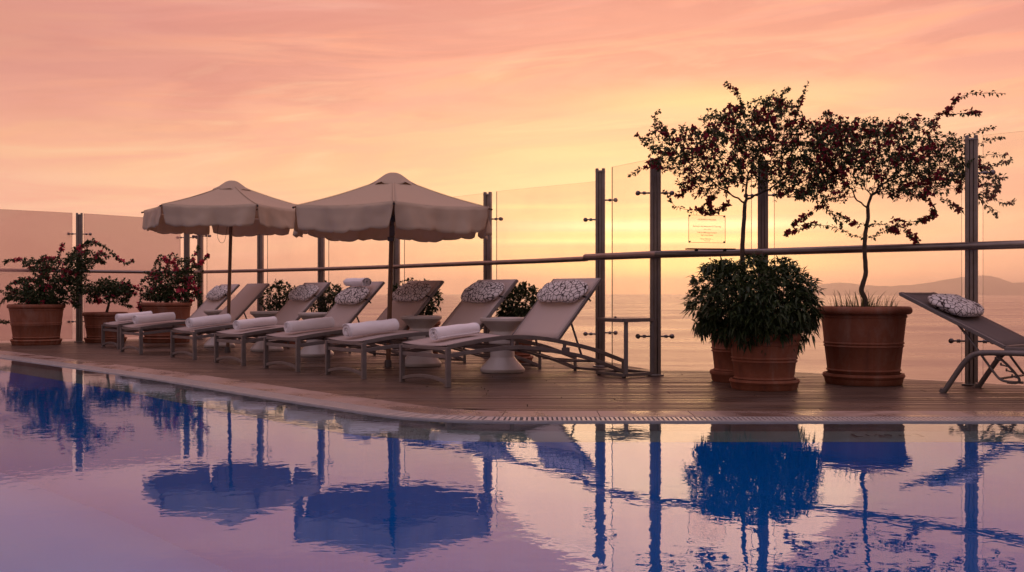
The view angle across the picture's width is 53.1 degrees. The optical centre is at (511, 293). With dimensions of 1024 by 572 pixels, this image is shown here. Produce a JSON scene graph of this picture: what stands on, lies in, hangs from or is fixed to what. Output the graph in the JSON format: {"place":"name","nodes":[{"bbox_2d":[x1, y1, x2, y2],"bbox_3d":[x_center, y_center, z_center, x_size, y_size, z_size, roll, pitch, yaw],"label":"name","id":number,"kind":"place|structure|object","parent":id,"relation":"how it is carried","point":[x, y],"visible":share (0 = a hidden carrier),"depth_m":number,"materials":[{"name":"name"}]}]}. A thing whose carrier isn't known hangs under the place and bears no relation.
{"place":"outdoors","nodes":[
{"label":"outdoors","id":0,"kind":"place"},
{"bbox_2d":[0,453,1023,571],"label":"swimming pool","id":1,"kind":"structure","parent":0,"point":[478,516],"depth_m":6.09,"materials":[{"name":"blue liquid"}]},
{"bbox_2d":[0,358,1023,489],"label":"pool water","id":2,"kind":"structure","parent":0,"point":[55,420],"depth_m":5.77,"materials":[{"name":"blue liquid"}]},
{"bbox_2d":[0,338,1023,410],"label":"deck","id":3,"kind":"structure","parent":0,"point":[549,385],"depth_m":8.84,"materials":[{"name":"brown wood"}]},
{"bbox_2d":[0,238,134,345],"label":"potted bougainvillea","id":4,"kind":"object","parent":3,"relation":"on","point":[36,317],"visible":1,"depth_m":16.05,"materials":[{"name":"plant"}]},
{"bbox_2d":[0,209,196,341],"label":"glass fence","id":5,"kind":"object","parent":3,"relation":"on","point":[79,321],"visible":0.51,"depth_m":17.04,"materials":[{"name":"metal"}]},
{"bbox_2d":[82,275,138,342],"bbox_3d":[-6.659,0.245,16.996,0.905,1.110,0.733,0,0,0],"label":"potted bougainvillea","id":6,"kind":"object","parent":3,"relation":"on","point":[94,321],"visible":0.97,"depth_m":16.80,"materials":[{"name":"plant"}]},
{"bbox_2d":[136,245,209,342],"bbox_3d":[-5.653,-0.013,17.044,1.079,1.626,0.829,0,0,-31],"label":"potted bougainvillea","id":7,"kind":"object","parent":3,"relation":"on","point":[180,308],"visible":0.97,"depth_m":16.88,"materials":[{"name":"plant"}]},
{"bbox_2d":[101,284,255,348],"bbox_3d":[-5.108,0.322,15.859,2.212,0.956,0.732,0,0,-39],"label":"sun lounger","id":8,"kind":"object","parent":3,"relation":"on","point":[115,326],"visible":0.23,"depth_m":15.53,"materials":[{"name":"grey metal"}]},
{"bbox_2d":[115,311,152,320],"bbox_3d":[-5.699,0.334,15.441,0.529,0.113,0.145,-6,4,-40],"label":"rolled towel","id":9,"kind":"object","parent":8,"relation":"on","point":[124,317],"visible":0.64,"depth_m":15.33,"materials":[{"name":"white fabric"}]},
{"bbox_2d":[206,285,227,299],"bbox_3d":[-4.649,-0.007,16.235,0.708,0.296,0.159,0,-45,51],"label":"pillow","id":10,"kind":"object","parent":8,"relation":"on","point":[216,292],"visible":0.88,"depth_m":16.09,"materials":[{"name":"fabric"}]},
{"bbox_2d":[120,283,288,353],"bbox_3d":[-4.341,0.322,14.594,2.212,0.956,0.732,0,0,-40],"label":"sun lounger","id":11,"kind":"object","parent":3,"relation":"on","point":[245,298],"visible":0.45,"depth_m":14.57,"materials":[{"name":"grey metal"}]},
{"bbox_2d":[132,312,175,323],"bbox_3d":[-4.928,0.329,14.104,0.559,0.119,0.156,-6,4,-44],"label":"rolled towel","id":12,"kind":"object","parent":11,"relation":"on","point":[151,318],"visible":1,"depth_m":14.04,"materials":[{"name":"white fabric"}]},
{"bbox_2d":[204,310,234,347],"bbox_3d":[-4.399,0.519,15.400,0.462,0.561,0.462,0,0,-28],"label":"side table","id":13,"kind":"object","parent":3,"relation":"on","point":[209,343],"visible":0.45,"depth_m":15.22,"materials":[{"name":"plastic"}]},
{"bbox_2d":[141,180,308,352],"bbox_3d":[-3.820,-0.374,13.971,2.482,2.349,2.235,0,0,0],"label":"parasol","id":14,"kind":"object","parent":3,"relation":"on","point":[230,208],"visible":0.86,"depth_m":13.31,"materials":[{"name":"beige fabric"}]},
{"bbox_2d":[170,282,350,359],"bbox_3d":[-3.253,0.322,13.415,2.212,0.956,0.732,0,0,-40],"label":"sun lounger","id":15,"kind":"object","parent":3,"relation":"on","point":[289,310],"visible":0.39,"depth_m":13.27,"materials":[{"name":"beige fabric"}]},
{"bbox_2d":[185,314,230,327],"bbox_3d":[-3.823,0.334,12.913,0.149,0.124,0.589,0,5,40],"label":"rolled towel","id":16,"kind":"object","parent":15,"relation":"on","point":[208,320],"visible":1,"depth_m":12.84,"materials":[{"name":"white fabric"}]},
{"bbox_2d":[288,284,319,300],"bbox_3d":[-2.797,-0.007,13.795,0.708,0.286,0.159,0,-45,50],"label":"pillow","id":17,"kind":"object","parent":15,"relation":"on","point":[304,292],"visible":1,"depth_m":13.67,"materials":[{"name":"fabric"}]},
{"bbox_2d":[250,311,283,351],"bbox_3d":[-3.423,0.519,14.300,0.462,0.561,0.462,0,0,-43],"label":"side table","id":18,"kind":"object","parent":3,"relation":"on","point":[258,346],"visible":0.45,"depth_m":14.12,"materials":[{"name":"plastic"}]},
{"bbox_2d":[259,279,296,343],"bbox_3d":[-3.631,0.275,16.014,0.688,1.051,0.715,0,0,0],"label":"potted shrub","id":19,"kind":"object","parent":3,"relation":"on","point":[276,303],"visible":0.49,"depth_m":15.89,"materials":[{"name":"green plant"}]},
{"bbox_2d":[214,281,405,365],"bbox_3d":[-2.392,0.322,12.357,2.212,0.956,0.732,0,0,-41],"label":"sun lounger","id":20,"kind":"object","parent":3,"relation":"on","point":[341,314],"visible":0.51,"depth_m":12.30,"materials":[{"name":"white fabric"}]},
{"bbox_2d":[233,316,276,329],"bbox_3d":[-2.978,0.334,11.892,0.133,0.111,0.527,0,4,41],"label":"rolled towel","id":21,"kind":"object","parent":20,"relation":"on","point":[254,323],"visible":1,"depth_m":11.83,"materials":[{"name":"white fabric"}]},
{"bbox_2d":[335,286,370,304],"bbox_3d":[-1.974,0.032,12.716,0.708,0.282,0.163,0,-45,49],"label":"pillow","id":22,"kind":"object","parent":20,"relation":"on","point":[353,295],"visible":1,"depth_m":12.59,"materials":[{"name":"fabric"}]},
{"bbox_2d":[343,278,371,285],"bbox_3d":[-1.929,-0.150,12.753,0.144,0.100,0.450,-5,3,-40],"label":"rolled towel","id":23,"kind":"object","parent":22,"relation":"on","point":[357,281],"visible":1,"depth_m":12.65,"materials":[{"name":"white fabric"}]},
{"bbox_2d":[298,312,333,356],"bbox_3d":[-2.515,0.519,13.150,0.462,0.561,0.462,0,0,31],"label":"side table","id":24,"kind":"object","parent":3,"relation":"on","point":[314,351],"visible":0.53,"depth_m":12.98,"materials":[{"name":"plastic"}]},
{"bbox_2d":[309,280,345,347],"bbox_3d":[-2.680,0.298,14.904,0.660,1.004,0.644,0,0,0],"label":"potted shrub","id":25,"kind":"object","parent":3,"relation":"on","point":[328,299],"visible":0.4,"depth_m":14.80,"materials":[{"name":"green plant"}]},
{"bbox_2d":[263,280,465,371],"bbox_3d":[-1.604,0.322,11.478,2.212,0.956,0.732,0,0,-41],"label":"sun lounger","id":26,"kind":"object","parent":3,"relation":"on","point":[411,308],"visible":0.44,"depth_m":11.16,"materials":[{"name":"white fabric"}]},
{"bbox_2d":[284,317,334,332],"bbox_3d":[-2.185,0.328,11.037,0.559,0.126,0.140,-6,4,-41],"label":"rolled towel","id":27,"kind":"object","parent":26,"relation":"on","point":[309,324],"visible":1,"depth_m":10.98,"materials":[{"name":"white fabric"}]},
{"bbox_2d":[392,282,432,301],"bbox_3d":[-1.154,-0.011,11.865,0.708,0.284,0.163,0,-45,49],"label":"pillow","id":28,"kind":"object","parent":26,"relation":"on","point":[417,291],"visible":0.98,"depth_m":11.75,"materials":[{"name":"fabric"}]},
{"bbox_2d":[292,172,492,366],"bbox_3d":[-1.300,-0.264,11.200,2.195,2.129,2.364,0,0,0],"label":"parasol","id":29,"kind":"object","parent":3,"relation":"on","point":[389,206],"visible":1,"depth_m":10.52,"materials":[{"name":"beige fabric"}]},
{"bbox_2d":[190,168,617,366],"bbox_3d":[-2.188,-0.290,14.840,0.678,2.180,9.878,0,0,-43],"label":"glass fence","id":30,"kind":"object","parent":3,"relation":"on","point":[487,262],"visible":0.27,"depth_m":13.03,"materials":[{"name":"metal"}]},
{"bbox_2d":[386,277,443,355],"bbox_3d":[-1.249,0.291,13.311,0.782,1.017,0.763,0,0,0],"label":"potted shrub","id":31,"kind":"object","parent":3,"relation":"on","point":[427,308],"visible":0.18,"depth_m":13.21,"materials":[{"name":"green plant"}]},
{"bbox_2d":[400,315,441,366],"bbox_3d":[-1.007,0.519,11.350,0.462,0.561,0.462,0,0,16],"label":"side table","id":32,"kind":"object","parent":3,"relation":"on","point":[424,323],"visible":0.73,"depth_m":11.20,"materials":[{"name":"plastic"}]},
{"bbox_2d":[325,279,540,378],"bbox_3d":[-0.768,0.322,10.570,2.212,0.956,0.732,0,0,-39],"label":"sun lounger","id":33,"kind":"object","parent":3,"relation":"on","point":[465,312],"visible":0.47,"depth_m":10.48,"materials":[{"name":"white fabric"}]},
{"bbox_2d":[342,318,398,336],"bbox_3d":[-1.392,0.329,10.120,0.589,0.128,0.147,-6,4,-42],"label":"rolled towel","id":34,"kind":"object","parent":33,"relation":"on","point":[364,328],"visible":1,"depth_m":10.05,"materials":[{"name":"white fabric"}]},
{"bbox_2d":[461,281,506,302],"bbox_3d":[-0.307,-0.009,10.940,0.708,0.286,0.165,0,-45,51],"label":"pillow","id":35,"kind":"object","parent":33,"relation":"on","point":[481,291],"visible":1,"depth_m":10.83,"materials":[{"name":"fabric"}]},
{"bbox_2d":[480,317,524,373],"bbox_3d":[-0.098,0.519,10.450,0.462,0.561,0.462,0,0,0],"label":"side table","id":36,"kind":"object","parent":3,"relation":"on","point":[502,362],"visible":0.81,"depth_m":10.31,"materials":[{"name":"ceramic"}]},
{"bbox_2d":[399,278,623,387],"bbox_3d":[0.051,0.322,9.742,2.212,0.956,0.732,0,0,-40],"label":"sun lounger","id":37,"kind":"object","parent":3,"relation":"on","point":[548,321],"visible":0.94,"depth_m":9.77,"materials":[{"name":"beige fabric"}]},
{"bbox_2d":[429,322,479,339],"bbox_3d":[-0.521,0.334,9.296,0.145,0.110,0.532,0,4,44],"label":"rolled towel","id":38,"kind":"object","parent":37,"relation":"on","point":[442,332],"visible":1,"depth_m":9.22,"materials":[{"name":"white fabric"}]},
{"bbox_2d":[537,280,590,303],"bbox_3d":[0.503,-0.009,10.125,0.708,0.285,0.161,0,-45,50],"label":"pillow","id":39,"kind":"object","parent":37,"relation":"on","point":[569,291],"visible":1,"depth_m":10.02,"materials":[{"name":"fabric"}]},
{"bbox_2d":[0,350,1023,416],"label":"pool coping","id":40,"kind":"object","parent":3,"relation":"on","point":[391,405],"visible":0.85,"depth_m":6.94,"materials":[{"name":"stone"}]},
{"bbox_2d":[494,281,539,362],"bbox_3d":[0.034,0.318,12.084,0.804,0.964,0.721,0,0,0],"label":"potted shrub","id":41,"kind":"object","parent":3,"relation":"on","point":[521,292],"visible":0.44,"depth_m":11.94,"materials":[{"name":"green plant"}]},
{"bbox_2d":[596,317,654,377],"bbox_3d":[1.110,0.517,10.040,0.447,0.566,0.530,0,0,-31],"label":"frame table","id":42,"kind":"object","parent":3,"relation":"on","point":[625,320],"visible":1,"depth_m":9.89,"materials":[{"name":"grey metal"}]},
{"bbox_2d":[628,80,844,382],"bbox_3d":[2.083,-0.584,9.413,2.057,2.768,0.890,0,0,0],"label":"potted tree","id":43,"kind":"object","parent":3,"relation":"on","point":[722,370],"visible":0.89,"depth_m":9.35,"materials":[{"name":"green plant"}]},
{"bbox_2d":[680,250,825,391],"bbox_3d":[2.049,0.210,8.684,1.228,1.180,1.186,0,0,23],"label":"potted bush","id":44,"kind":"object","parent":3,"relation":"on","point":[761,333],"visible":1,"depth_m":8.42,"materials":[{"name":"green plant"}]},
{"bbox_2d":[583,131,1023,385],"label":"glass fence","id":45,"kind":"object","parent":3,"relation":"on","point":[971,245],"visible":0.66,"depth_m":9.88,"materials":[{"name":"metal"}]},
{"bbox_2d":[688,215,724,242],"bbox_3d":[1.924,-0.641,10.095,0.400,0.274,0.019,0,0,-16],"label":"notice plaque","id":46,"kind":"object","parent":45,"relation":"attached to","point":[704,229],"visible":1,"depth_m":10.08,"materials":[{"name":"clear glass"}]},
{"bbox_2d":[685,248,735,250],"bbox_3d":[1.921,-0.427,9.905,0.510,0.031,0.070,0,0,-17],"label":"shelf strip","id":47,"kind":"object","parent":45,"relation":"on","point":[723,249],"visible":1,"depth_m":9.87,"materials":[{"name":"black plastic"}]},
{"bbox_2d":[770,90,1016,386],"bbox_3d":[3.412,-0.515,9.134,2.225,2.629,0.937,0,0,0],"label":"potted tree","id":48,"kind":"object","parent":3,"relation":"on","point":[864,342],"visible":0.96,"depth_m":9.04,"materials":[{"name":"green plant"}]},
{"bbox_2d":[899,292,1023,392],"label":"sun lounger","id":49,"kind":"object","parent":3,"relation":"on","point":[1010,342],"visible":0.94,"depth_m":8.24,"materials":[{"name":"grey metal"}]},
{"bbox_2d":[927,294,983,316],"bbox_3d":[3.711,0.093,8.551,0.660,0.125,0.346,0,26,-44],"label":"pillow","id":50,"kind":"object","parent":49,"relation":"on","point":[956,305],"visible":1,"depth_m":8.39,"materials":[{"name":"fabric"}]},
{"bbox_2d":[0,294,1023,385],"bbox_3d":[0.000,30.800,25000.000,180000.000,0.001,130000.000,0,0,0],"label":"sea","id":51,"kind":"structure","parent":0,"point":[930,352],"depth_m":841.06,"materials":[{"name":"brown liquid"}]},
{"bbox_2d":[0,0,1023,293],"label":"sky","id":52,"kind":"structure","parent":0,"point":[117,110],"materials":[{"name":"orange"}]},
{"bbox_2d":[782,275,1023,294],"bbox_3d":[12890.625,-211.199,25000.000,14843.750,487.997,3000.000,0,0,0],"label":"hills","id":53,"kind":"structure","parent":0,"point":[989,285],"depth_m":24167.03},
{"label":"deck base","id":54,"kind":"structure","parent":0,"visible":0},
{"bbox_2d":[0,354,1023,421],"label":"pool grate","id":55,"kind":"object","parent":54,"relation":"on","point":[331,404],"visible":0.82,"depth_m":6.69,"materials":[{"name":"grey plastic"}]}
]}

